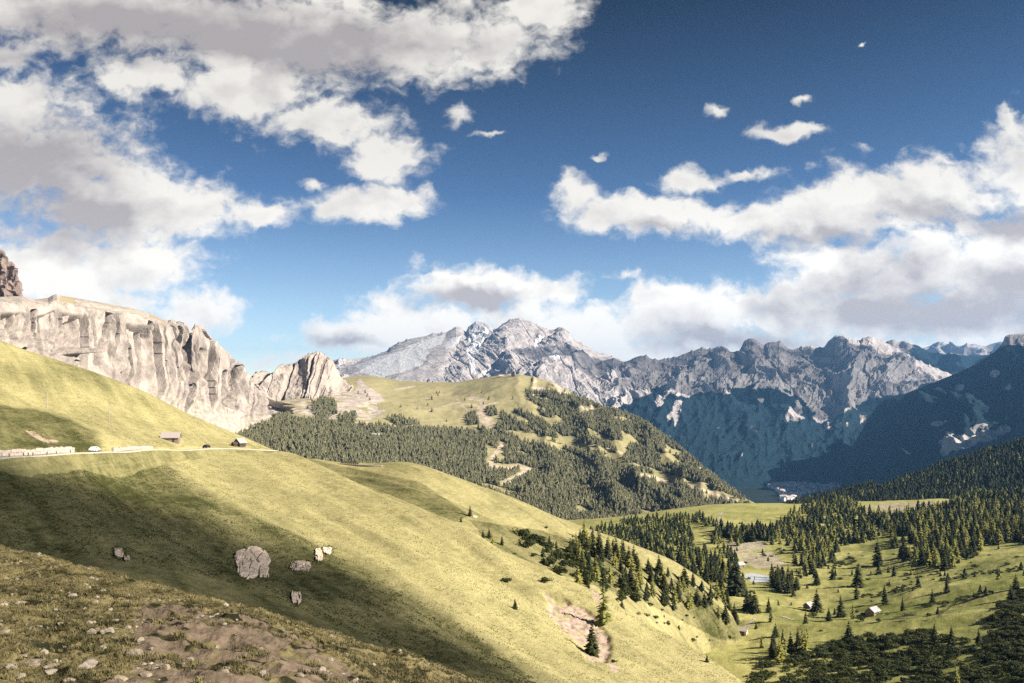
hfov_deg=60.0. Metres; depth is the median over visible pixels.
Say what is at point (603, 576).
spruce tree
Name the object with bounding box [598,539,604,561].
spruce tree
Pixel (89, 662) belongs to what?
stone
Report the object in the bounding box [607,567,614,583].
larch tree
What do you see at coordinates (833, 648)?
shrub
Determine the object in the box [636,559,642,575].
larch tree
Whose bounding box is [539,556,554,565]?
shrub
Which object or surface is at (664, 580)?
spruce tree
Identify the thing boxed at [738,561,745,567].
hut
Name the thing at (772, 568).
spruce tree
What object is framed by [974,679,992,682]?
shrub
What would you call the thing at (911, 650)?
shrub
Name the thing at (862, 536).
spruce tree
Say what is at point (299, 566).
rock outcrop
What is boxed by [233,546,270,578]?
rock outcrop
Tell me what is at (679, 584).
larch tree
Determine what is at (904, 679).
shrub
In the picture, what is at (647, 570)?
spruce tree
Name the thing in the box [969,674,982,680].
shrub
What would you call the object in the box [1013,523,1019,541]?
spruce tree
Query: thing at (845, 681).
shrub
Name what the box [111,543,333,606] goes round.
grass
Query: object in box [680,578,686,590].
larch tree
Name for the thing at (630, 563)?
larch tree
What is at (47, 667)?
stone
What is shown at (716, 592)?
larch tree
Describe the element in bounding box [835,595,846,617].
spruce tree
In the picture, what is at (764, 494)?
ground
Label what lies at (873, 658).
shrub
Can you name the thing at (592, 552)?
spruce tree
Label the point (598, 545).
spruce tree
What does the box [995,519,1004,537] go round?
spruce tree
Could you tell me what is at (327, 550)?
rock outcrop
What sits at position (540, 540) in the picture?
shrub
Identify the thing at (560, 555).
shrub
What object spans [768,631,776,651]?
spruce tree
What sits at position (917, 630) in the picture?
shrub
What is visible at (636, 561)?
spruce tree
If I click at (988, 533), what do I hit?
spruce tree
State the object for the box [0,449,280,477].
road bank
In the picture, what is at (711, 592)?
spruce tree
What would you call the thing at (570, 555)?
shrub
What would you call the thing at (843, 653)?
shrub
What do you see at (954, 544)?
larch tree
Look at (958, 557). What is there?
larch tree
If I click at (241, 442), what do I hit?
cabin
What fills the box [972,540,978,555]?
spruce tree
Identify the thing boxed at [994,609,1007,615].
shrub
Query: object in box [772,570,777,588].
spruce tree
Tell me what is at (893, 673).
shrub
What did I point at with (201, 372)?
cliff
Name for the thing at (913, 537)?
spruce tree
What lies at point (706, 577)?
spruce tree
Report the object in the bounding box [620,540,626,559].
spruce tree
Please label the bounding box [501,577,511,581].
shrub
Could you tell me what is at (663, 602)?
spruce tree
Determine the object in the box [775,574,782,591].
spruce tree
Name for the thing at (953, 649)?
shrub
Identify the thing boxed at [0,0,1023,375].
sky
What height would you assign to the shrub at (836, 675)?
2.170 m
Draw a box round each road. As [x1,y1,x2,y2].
[0,448,277,459]
[338,463,382,466]
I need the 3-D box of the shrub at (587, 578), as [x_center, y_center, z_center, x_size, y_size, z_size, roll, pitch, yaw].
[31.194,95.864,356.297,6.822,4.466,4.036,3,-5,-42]
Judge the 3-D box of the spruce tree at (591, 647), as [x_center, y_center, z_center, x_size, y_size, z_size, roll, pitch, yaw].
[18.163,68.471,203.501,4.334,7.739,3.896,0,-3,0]
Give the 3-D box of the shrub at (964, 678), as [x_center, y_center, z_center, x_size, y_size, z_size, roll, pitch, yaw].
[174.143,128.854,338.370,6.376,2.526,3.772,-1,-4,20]
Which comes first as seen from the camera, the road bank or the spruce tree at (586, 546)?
the road bank
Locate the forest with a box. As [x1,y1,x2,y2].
[235,387,749,519]
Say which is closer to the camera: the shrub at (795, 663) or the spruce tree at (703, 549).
the shrub at (795, 663)
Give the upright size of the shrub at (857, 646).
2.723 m
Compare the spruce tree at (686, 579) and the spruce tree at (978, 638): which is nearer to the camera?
the spruce tree at (978, 638)
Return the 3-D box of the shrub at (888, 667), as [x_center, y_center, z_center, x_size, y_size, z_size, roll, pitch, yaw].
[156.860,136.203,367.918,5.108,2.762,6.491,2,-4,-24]
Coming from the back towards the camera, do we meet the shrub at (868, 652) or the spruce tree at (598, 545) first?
the spruce tree at (598, 545)
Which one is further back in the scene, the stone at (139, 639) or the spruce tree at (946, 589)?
the spruce tree at (946, 589)
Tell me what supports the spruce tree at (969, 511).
on the valley meadow at (746, 653)
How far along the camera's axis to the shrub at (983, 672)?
338.14 m
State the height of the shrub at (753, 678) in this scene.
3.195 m
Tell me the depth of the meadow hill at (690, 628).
441.68 m
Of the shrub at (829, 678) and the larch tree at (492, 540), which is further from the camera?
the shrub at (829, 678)
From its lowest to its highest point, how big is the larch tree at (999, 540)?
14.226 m
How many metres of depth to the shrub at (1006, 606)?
419.53 m
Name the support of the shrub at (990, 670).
on the valley meadow at (746, 653)
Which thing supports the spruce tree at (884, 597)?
on the valley meadow at (746, 653)
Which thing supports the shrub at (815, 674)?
on the valley meadow at (746, 653)
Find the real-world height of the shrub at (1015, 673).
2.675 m
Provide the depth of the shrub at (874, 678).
360.62 m
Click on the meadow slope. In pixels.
(572, 618)
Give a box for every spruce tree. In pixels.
[513,600,517,609]
[578,530,581,542]
[579,532,585,546]
[579,548,584,568]
[582,535,590,550]
[583,623,599,657]
[588,536,596,556]
[591,527,595,544]
[594,553,601,574]
[596,537,604,554]
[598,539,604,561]
[599,565,609,584]
[604,538,611,559]
[611,541,623,559]
[618,557,623,573]
[618,572,628,588]
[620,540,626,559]
[623,546,635,567]
[625,571,629,586]
[627,565,635,585]
[631,545,636,562]
[634,552,643,571]
[644,558,653,574]
[644,580,650,597]
[647,565,655,585]
[654,556,661,575]
[660,571,671,593]
[660,589,666,606]
[661,584,669,604]
[675,582,682,602]
[678,552,682,564]
[680,564,690,586]
[691,572,696,585]
[693,587,703,605]
[697,553,701,568]
[701,543,705,555]
[702,591,708,607]
[703,567,710,582]
[707,566,713,580]
[708,585,713,597]
[718,557,726,570]
[718,574,724,589]
[721,602,730,623]
[724,555,749,596]
[725,591,731,609]
[727,560,731,571]
[731,602,738,617]
[734,610,739,624]
[741,588,750,611]
[742,527,750,541]
[746,590,761,613]
[749,529,756,541]
[765,597,771,612]
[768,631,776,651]
[768,639,775,658]
[769,564,773,577]
[771,569,774,584]
[771,622,779,637]
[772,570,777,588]
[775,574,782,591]
[782,577,792,593]
[786,631,794,654]
[792,573,800,590]
[794,629,799,647]
[803,611,808,623]
[808,559,816,574]
[809,588,824,612]
[813,570,821,585]
[825,608,832,621]
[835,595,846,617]
[844,621,853,640]
[849,564,866,587]
[854,586,858,599]
[859,527,864,541]
[870,540,883,566]
[881,585,888,603]
[892,534,898,547]
[898,538,906,558]
[900,543,911,561]
[900,597,904,610]
[901,521,904,532]
[903,521,909,535]
[910,529,916,543]
[916,544,924,564]
[927,535,931,546]
[929,534,935,551]
[929,589,935,602]
[929,623,939,646]
[930,502,934,514]
[934,526,939,538]
[935,535,940,554]
[939,544,943,557]
[939,548,948,570]
[943,577,949,592]
[946,626,955,645]
[947,552,951,568]
[958,537,965,557]
[960,528,964,544]
[965,505,972,519]
[968,535,976,549]
[969,529,978,544]
[969,546,974,557]
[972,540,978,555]
[974,628,983,645]
[986,528,990,543]
[988,529,996,544]
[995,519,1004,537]
[999,503,1005,516]
[1007,584,1014,599]
[1009,521,1013,537]
[1011,573,1020,589]
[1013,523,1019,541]
[1018,528,1023,542]
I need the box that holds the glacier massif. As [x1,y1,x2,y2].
[333,318,645,405]
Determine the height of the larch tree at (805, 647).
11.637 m
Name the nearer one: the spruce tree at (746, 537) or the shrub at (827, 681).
the shrub at (827, 681)
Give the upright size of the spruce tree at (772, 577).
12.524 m
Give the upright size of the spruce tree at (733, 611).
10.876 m
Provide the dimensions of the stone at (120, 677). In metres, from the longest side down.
0.285 x 0.169 x 0.158 m
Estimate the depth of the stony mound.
19.80 m
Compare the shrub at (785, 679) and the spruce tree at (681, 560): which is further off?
the spruce tree at (681, 560)
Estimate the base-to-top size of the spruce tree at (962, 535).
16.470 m
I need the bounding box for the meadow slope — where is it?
[0,451,744,682]
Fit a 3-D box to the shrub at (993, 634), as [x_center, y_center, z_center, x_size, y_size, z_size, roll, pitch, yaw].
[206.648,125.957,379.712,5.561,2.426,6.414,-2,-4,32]
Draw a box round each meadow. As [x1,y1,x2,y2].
[0,341,271,451]
[567,499,1023,682]
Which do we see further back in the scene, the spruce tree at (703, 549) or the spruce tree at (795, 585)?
the spruce tree at (703, 549)
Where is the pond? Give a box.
[744,573,769,581]
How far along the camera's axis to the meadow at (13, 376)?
376.71 m
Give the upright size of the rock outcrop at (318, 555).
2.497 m
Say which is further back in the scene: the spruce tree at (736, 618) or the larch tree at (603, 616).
the spruce tree at (736, 618)
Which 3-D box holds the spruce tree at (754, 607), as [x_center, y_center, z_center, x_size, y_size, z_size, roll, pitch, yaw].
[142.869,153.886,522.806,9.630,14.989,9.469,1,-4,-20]
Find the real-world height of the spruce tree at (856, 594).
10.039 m
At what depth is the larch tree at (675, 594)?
438.71 m
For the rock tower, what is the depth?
2176.93 m
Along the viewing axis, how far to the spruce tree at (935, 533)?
782.57 m
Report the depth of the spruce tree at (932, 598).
497.92 m
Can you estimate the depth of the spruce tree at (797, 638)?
425.96 m
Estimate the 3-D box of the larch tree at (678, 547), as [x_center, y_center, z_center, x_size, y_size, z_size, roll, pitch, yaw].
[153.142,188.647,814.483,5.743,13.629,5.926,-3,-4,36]
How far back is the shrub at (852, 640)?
413.46 m
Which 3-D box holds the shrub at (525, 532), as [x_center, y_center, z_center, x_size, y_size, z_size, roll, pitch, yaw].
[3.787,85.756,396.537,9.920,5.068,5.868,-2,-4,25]
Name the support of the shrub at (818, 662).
on the valley meadow at (746, 653)
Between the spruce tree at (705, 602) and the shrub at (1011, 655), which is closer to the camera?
the shrub at (1011, 655)
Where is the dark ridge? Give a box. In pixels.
[885,339,991,374]
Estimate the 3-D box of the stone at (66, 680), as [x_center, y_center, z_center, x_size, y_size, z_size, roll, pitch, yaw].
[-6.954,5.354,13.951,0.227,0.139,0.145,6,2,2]
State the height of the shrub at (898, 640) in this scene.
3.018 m
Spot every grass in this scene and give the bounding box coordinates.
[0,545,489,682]
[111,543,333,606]
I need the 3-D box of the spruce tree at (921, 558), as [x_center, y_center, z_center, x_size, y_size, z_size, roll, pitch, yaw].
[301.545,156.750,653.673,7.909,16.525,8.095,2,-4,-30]
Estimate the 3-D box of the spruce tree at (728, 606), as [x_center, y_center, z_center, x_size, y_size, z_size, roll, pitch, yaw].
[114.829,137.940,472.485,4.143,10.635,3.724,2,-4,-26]
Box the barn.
[160,432,181,443]
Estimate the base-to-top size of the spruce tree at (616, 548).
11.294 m
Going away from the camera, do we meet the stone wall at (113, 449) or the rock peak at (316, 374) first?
the stone wall at (113, 449)
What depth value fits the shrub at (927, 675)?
350.59 m
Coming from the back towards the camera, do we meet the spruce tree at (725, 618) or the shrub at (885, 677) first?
the spruce tree at (725, 618)
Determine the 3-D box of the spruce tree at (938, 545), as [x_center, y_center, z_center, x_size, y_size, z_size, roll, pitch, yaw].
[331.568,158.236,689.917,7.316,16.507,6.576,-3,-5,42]
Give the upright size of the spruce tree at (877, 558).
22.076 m
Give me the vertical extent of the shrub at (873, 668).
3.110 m
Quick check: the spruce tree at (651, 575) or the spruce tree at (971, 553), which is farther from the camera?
the spruce tree at (971, 553)
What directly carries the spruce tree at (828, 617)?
on the valley meadow at (746, 653)
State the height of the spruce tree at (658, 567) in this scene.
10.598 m
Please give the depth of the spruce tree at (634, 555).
449.71 m
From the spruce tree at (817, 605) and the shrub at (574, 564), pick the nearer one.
the shrub at (574, 564)
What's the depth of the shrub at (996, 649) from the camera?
361.10 m
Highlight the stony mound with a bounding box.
[0,546,471,682]
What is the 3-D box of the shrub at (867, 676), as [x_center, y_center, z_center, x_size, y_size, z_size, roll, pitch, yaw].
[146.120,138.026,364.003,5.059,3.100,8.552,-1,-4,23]
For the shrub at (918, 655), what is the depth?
376.09 m
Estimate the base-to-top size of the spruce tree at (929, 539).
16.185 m
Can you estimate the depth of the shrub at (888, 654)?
385.34 m
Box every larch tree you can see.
[490,533,496,543]
[574,566,583,584]
[575,541,583,560]
[581,520,588,538]
[591,557,601,581]
[595,586,613,624]
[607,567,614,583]
[612,551,618,566]
[626,551,635,570]
[633,572,639,593]
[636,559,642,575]
[650,578,655,592]
[658,563,667,582]
[670,584,677,601]
[676,539,680,552]
[678,578,683,593]
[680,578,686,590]
[685,592,693,608]
[700,557,703,570]
[713,580,720,599]
[774,530,778,541]
[774,636,785,661]
[780,632,788,658]
[797,566,802,578]
[798,628,808,647]
[800,631,811,651]
[805,540,811,552]
[805,628,810,642]
[822,543,828,556]
[850,604,855,618]
[913,548,918,562]
[923,548,931,565]
[931,547,940,569]
[947,545,958,567]
[950,539,956,553]
[950,668,959,682]
[953,546,962,562]
[962,530,968,547]
[972,499,977,508]
[976,533,984,551]
[996,529,1002,544]
[1004,521,1008,533]
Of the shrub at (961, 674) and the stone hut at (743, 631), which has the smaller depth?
the shrub at (961, 674)
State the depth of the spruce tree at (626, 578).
403.86 m
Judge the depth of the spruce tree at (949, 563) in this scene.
606.59 m
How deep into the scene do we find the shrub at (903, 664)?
368.99 m
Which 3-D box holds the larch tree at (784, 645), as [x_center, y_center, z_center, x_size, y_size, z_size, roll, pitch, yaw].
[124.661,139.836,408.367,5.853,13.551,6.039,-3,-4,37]
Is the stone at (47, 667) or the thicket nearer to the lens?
the stone at (47, 667)
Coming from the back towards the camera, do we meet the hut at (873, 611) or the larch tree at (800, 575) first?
the larch tree at (800, 575)
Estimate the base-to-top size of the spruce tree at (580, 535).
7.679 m
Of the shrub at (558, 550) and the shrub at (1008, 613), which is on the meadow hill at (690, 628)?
the shrub at (558, 550)
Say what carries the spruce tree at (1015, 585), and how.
on the valley meadow at (746, 653)
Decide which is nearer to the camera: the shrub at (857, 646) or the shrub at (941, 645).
the shrub at (941, 645)
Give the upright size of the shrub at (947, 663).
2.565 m
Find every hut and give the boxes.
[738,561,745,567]
[738,627,748,635]
[803,601,812,608]
[864,606,880,615]
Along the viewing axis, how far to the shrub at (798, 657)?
399.33 m
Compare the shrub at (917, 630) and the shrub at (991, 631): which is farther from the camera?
the shrub at (917, 630)
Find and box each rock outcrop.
[114,548,123,556]
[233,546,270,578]
[289,560,310,571]
[291,591,300,603]
[315,548,322,561]
[323,547,331,554]
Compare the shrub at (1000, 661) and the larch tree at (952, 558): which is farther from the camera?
the larch tree at (952, 558)
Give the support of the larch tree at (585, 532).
on the meadow hill at (690, 628)
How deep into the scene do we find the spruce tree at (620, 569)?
416.77 m
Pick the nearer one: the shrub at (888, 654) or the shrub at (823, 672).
the shrub at (823, 672)
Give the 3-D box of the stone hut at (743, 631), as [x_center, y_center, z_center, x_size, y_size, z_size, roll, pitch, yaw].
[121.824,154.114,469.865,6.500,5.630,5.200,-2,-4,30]
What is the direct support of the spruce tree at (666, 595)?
on the meadow hill at (690, 628)
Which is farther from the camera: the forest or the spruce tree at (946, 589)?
the forest
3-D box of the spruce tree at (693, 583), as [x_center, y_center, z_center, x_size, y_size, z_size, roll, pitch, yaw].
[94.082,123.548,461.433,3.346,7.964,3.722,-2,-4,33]
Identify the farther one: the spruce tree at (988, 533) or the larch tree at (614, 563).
the spruce tree at (988, 533)
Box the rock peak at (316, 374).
[251,351,353,400]
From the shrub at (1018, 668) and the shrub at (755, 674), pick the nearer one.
the shrub at (1018, 668)
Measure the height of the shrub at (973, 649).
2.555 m
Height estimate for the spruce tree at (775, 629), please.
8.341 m
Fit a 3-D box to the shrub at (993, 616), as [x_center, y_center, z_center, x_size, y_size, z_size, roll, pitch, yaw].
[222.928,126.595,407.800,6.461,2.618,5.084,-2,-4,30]
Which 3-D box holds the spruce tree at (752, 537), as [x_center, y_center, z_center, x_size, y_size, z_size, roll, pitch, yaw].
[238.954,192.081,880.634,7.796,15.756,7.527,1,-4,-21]
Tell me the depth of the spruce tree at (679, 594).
442.85 m
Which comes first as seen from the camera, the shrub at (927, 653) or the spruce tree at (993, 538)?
the shrub at (927, 653)
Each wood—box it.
[540,436,1023,648]
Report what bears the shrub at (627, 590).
on the meadow hill at (690, 628)
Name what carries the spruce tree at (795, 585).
on the valley meadow at (746, 653)
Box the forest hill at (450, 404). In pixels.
[264,374,753,512]
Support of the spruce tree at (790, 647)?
on the valley meadow at (746, 653)
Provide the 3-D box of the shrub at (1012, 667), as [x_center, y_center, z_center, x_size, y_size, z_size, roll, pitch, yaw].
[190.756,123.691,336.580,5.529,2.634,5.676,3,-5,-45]
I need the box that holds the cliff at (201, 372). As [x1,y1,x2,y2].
[0,294,295,433]
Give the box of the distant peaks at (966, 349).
[923,341,1001,355]
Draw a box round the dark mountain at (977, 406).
[840,333,1023,487]
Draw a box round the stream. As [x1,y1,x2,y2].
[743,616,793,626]
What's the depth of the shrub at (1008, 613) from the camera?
405.51 m
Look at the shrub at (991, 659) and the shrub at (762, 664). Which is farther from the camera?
the shrub at (762, 664)
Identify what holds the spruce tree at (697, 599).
on the meadow hill at (690, 628)
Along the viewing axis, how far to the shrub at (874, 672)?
366.58 m
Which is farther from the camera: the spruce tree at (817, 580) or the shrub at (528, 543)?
the spruce tree at (817, 580)
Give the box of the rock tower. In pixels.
[0,249,22,296]
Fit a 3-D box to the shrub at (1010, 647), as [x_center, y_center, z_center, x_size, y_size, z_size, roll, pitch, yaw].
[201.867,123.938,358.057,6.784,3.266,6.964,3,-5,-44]
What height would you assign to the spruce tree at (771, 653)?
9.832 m
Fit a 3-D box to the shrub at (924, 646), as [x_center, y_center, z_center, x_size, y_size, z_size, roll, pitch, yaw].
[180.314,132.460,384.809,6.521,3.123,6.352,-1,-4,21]
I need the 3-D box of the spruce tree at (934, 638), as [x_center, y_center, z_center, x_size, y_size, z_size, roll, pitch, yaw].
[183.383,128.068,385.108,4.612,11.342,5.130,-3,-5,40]
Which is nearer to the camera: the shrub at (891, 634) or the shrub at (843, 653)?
the shrub at (843, 653)
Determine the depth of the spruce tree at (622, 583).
395.25 m
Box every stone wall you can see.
[0,446,74,455]
[111,445,152,451]
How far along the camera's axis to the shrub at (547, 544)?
395.67 m
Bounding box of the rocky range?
[583,335,950,487]
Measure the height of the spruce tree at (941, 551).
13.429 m
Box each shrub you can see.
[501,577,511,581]
[510,528,530,536]
[517,538,534,547]
[527,534,540,540]
[535,538,545,543]
[539,541,554,547]
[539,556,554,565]
[540,577,553,581]
[549,549,561,552]
[550,551,566,559]
[550,564,567,573]
[559,558,573,566]
[565,552,576,559]
[568,559,582,567]
[576,566,594,575]
[583,574,596,583]
[618,587,631,595]
[629,582,639,590]
[630,591,641,601]
[745,676,764,681]
[749,671,759,676]
[757,661,769,667]
[757,674,769,679]
[764,661,777,666]
[778,675,796,682]
[785,654,803,661]
[786,654,796,660]
[792,660,803,666]
[799,651,813,657]
[802,662,813,666]
[802,675,812,682]
[807,672,822,676]
[808,667,824,672]
[813,659,824,666]
[813,675,821,682]
[814,670,827,675]
[815,643,828,651]
[815,650,829,656]
[820,678,834,682]
[821,677,835,682]
[827,660,837,665]
[829,673,841,677]
[830,646,839,650]
[834,677,849,682]
[836,641,846,645]
[837,658,854,662]
[837,665,850,670]
[837,678,852,682]
[839,661,852,665]
[840,651,852,657]
[842,668,857,675]
[843,655,857,659]
[847,638,864,643]
[850,650,863,655]
[853,641,870,645]
[854,643,863,649]
[859,657,872,663]
[860,646,875,650]
[861,670,877,675]
[862,650,875,655]
[862,672,873,679]
[866,636,876,641]
[866,664,882,670]
[866,677,879,681]
[868,655,887,661]
[876,642,885,648]
[878,671,888,675]
[878,674,892,680]
[879,659,887,663]
[881,632,896,637]
[881,652,895,657]
[883,666,896,671]
[883,668,899,675]
[884,636,895,641]
[886,641,900,647]
[891,664,905,671]
[894,638,906,644]
[897,650,909,656]
[897,661,910,667]
[899,677,908,682]
[900,638,913,644]
[900,666,914,671]
[902,659,914,664]
[906,635,920,639]
[907,647,916,654]
[910,628,922,632]
[912,651,924,657]
[916,632,928,636]
[916,665,930,671]
[919,638,931,642]
[920,643,931,649]
[920,679,931,682]
[921,661,939,667]
[922,651,936,658]
[922,655,938,662]
[922,674,932,679]
[923,669,933,675]
[927,644,940,649]
[929,676,945,682]
[930,668,948,675]
[937,643,950,649]
[938,648,949,653]
[941,660,956,666]
[945,674,960,681]
[946,645,964,653]
[953,672,964,676]
[958,665,972,669]
[959,637,970,643]
[960,645,975,651]
[960,676,974,681]
[964,666,974,673]
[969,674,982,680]
[973,653,985,657]
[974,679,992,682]
[975,643,990,648]
[975,670,991,676]
[977,672,992,679]
[981,648,996,653]
[982,617,994,620]
[983,668,996,673]
[985,645,993,649]
[985,652,995,656]
[985,656,1003,661]
[987,629,997,633]
[987,632,1001,637]
[989,614,1003,618]
[991,635,1003,641]
[992,647,1003,652]
[992,652,1005,659]
[992,660,1007,665]
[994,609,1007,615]
[996,639,1008,646]
[996,671,1006,677]
[997,662,1010,670]
[999,631,1011,637]
[1000,655,1014,659]
[1002,603,1010,608]
[1002,644,1015,650]
[1003,616,1018,622]
[1003,649,1019,656]
[1005,610,1015,615]
[1006,664,1022,669]
[1007,658,1023,666]
[1008,631,1023,637]
[1008,653,1019,659]
[1009,612,1022,616]
[1009,623,1023,630]
[1009,640,1023,645]
[1009,675,1021,682]
[1011,670,1022,677]
[1012,606,1023,611]
[1013,646,1023,652]
[1013,666,1022,670]
[1016,668,1023,676]
[1017,639,1023,646]
[1017,653,1023,660]
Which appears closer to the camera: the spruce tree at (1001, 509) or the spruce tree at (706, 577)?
the spruce tree at (706, 577)
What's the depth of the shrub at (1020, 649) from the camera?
351.01 m
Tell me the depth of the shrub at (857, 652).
395.61 m
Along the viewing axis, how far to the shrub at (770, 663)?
397.04 m
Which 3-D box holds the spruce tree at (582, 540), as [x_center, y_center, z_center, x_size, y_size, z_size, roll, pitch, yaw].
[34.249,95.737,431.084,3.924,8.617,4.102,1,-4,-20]
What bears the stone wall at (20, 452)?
on the meadow slope
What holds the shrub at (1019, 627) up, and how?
on the valley meadow at (746, 653)
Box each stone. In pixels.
[16,673,25,679]
[20,659,46,666]
[42,663,59,669]
[62,678,75,682]
[67,593,76,597]
[76,658,98,668]
[99,627,114,634]
[112,674,128,680]
[126,648,143,657]
[136,637,143,642]
[139,671,151,676]
[159,664,170,669]
[221,669,228,673]
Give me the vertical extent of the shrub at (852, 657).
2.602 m
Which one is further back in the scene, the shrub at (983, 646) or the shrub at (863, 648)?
the shrub at (863, 648)
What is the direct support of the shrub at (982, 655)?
on the valley meadow at (746, 653)
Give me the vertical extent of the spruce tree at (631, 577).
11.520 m
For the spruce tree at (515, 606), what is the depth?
218.10 m
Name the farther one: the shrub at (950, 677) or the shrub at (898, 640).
the shrub at (898, 640)
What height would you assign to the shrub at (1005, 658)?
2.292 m
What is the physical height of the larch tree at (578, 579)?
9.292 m
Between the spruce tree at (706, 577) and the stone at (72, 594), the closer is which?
the stone at (72, 594)
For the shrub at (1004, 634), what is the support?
on the valley meadow at (746, 653)
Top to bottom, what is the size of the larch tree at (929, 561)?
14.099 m
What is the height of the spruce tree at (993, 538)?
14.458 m
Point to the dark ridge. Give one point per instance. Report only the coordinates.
(951, 364)
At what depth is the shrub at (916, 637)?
400.31 m
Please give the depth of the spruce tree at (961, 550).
672.18 m
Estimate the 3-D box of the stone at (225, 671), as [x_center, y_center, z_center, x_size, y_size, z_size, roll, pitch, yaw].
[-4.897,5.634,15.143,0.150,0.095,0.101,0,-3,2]
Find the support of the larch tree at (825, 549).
on the valley meadow at (746, 653)
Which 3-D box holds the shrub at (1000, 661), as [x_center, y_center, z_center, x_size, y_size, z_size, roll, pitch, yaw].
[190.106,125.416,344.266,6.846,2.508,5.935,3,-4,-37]
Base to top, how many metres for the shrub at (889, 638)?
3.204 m
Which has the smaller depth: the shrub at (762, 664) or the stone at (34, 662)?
the stone at (34, 662)
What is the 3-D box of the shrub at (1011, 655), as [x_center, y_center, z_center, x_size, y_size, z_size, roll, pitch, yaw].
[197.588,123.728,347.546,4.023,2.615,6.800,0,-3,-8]
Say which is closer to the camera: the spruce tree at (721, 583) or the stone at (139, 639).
the stone at (139, 639)
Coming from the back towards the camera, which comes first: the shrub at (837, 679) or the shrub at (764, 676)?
the shrub at (764, 676)
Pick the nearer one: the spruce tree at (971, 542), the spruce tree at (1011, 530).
the spruce tree at (971, 542)
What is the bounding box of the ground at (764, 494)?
[736,486,835,502]
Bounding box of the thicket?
[512,519,1023,682]
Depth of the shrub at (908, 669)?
363.25 m
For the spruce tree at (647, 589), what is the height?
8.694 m
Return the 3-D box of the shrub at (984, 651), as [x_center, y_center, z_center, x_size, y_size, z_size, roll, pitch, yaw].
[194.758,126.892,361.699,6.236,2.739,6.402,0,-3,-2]
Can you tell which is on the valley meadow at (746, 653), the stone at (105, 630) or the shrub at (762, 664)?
the shrub at (762, 664)
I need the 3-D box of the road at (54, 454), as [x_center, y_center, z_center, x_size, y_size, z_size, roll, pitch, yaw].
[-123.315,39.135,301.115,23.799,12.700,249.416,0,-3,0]
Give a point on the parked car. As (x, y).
(94, 448)
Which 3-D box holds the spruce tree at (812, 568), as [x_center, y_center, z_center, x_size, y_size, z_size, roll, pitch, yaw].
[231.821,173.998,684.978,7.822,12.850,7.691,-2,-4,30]
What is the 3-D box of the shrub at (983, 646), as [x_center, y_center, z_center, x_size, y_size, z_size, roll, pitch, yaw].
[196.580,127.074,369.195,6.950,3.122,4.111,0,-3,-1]
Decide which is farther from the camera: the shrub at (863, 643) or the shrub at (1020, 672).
the shrub at (863, 643)
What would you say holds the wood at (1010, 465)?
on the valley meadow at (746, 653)
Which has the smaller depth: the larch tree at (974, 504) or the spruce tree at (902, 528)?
the spruce tree at (902, 528)
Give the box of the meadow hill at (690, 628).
[303,457,741,653]
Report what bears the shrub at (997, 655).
on the valley meadow at (746, 653)
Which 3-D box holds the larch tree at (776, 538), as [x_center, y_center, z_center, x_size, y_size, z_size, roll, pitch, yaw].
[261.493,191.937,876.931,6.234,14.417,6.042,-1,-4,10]
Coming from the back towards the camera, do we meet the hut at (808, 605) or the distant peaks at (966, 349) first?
the distant peaks at (966, 349)
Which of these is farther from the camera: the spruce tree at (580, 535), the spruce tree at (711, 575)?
the spruce tree at (711, 575)
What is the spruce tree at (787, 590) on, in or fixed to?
on the valley meadow at (746, 653)
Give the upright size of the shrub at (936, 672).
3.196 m
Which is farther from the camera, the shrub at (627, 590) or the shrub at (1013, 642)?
the shrub at (627, 590)
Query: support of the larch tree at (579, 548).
on the meadow hill at (690, 628)
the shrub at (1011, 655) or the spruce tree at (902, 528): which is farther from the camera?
the spruce tree at (902, 528)
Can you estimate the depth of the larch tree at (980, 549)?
685.90 m
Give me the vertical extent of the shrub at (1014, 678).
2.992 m
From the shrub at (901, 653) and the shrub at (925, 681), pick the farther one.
the shrub at (901, 653)
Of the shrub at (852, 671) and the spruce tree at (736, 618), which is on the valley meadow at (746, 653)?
the shrub at (852, 671)
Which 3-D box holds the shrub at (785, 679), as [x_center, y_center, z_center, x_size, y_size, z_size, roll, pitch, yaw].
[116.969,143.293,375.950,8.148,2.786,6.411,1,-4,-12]
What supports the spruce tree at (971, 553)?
on the valley meadow at (746, 653)
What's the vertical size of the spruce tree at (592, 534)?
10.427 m
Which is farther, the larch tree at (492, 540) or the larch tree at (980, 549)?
the larch tree at (980, 549)
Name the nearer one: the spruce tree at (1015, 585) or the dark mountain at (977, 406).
the spruce tree at (1015, 585)
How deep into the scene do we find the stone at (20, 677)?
13.93 m
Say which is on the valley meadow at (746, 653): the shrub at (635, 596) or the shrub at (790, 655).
the shrub at (790, 655)
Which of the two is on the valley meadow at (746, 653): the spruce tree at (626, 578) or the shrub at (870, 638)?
the shrub at (870, 638)
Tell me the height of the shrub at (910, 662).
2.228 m

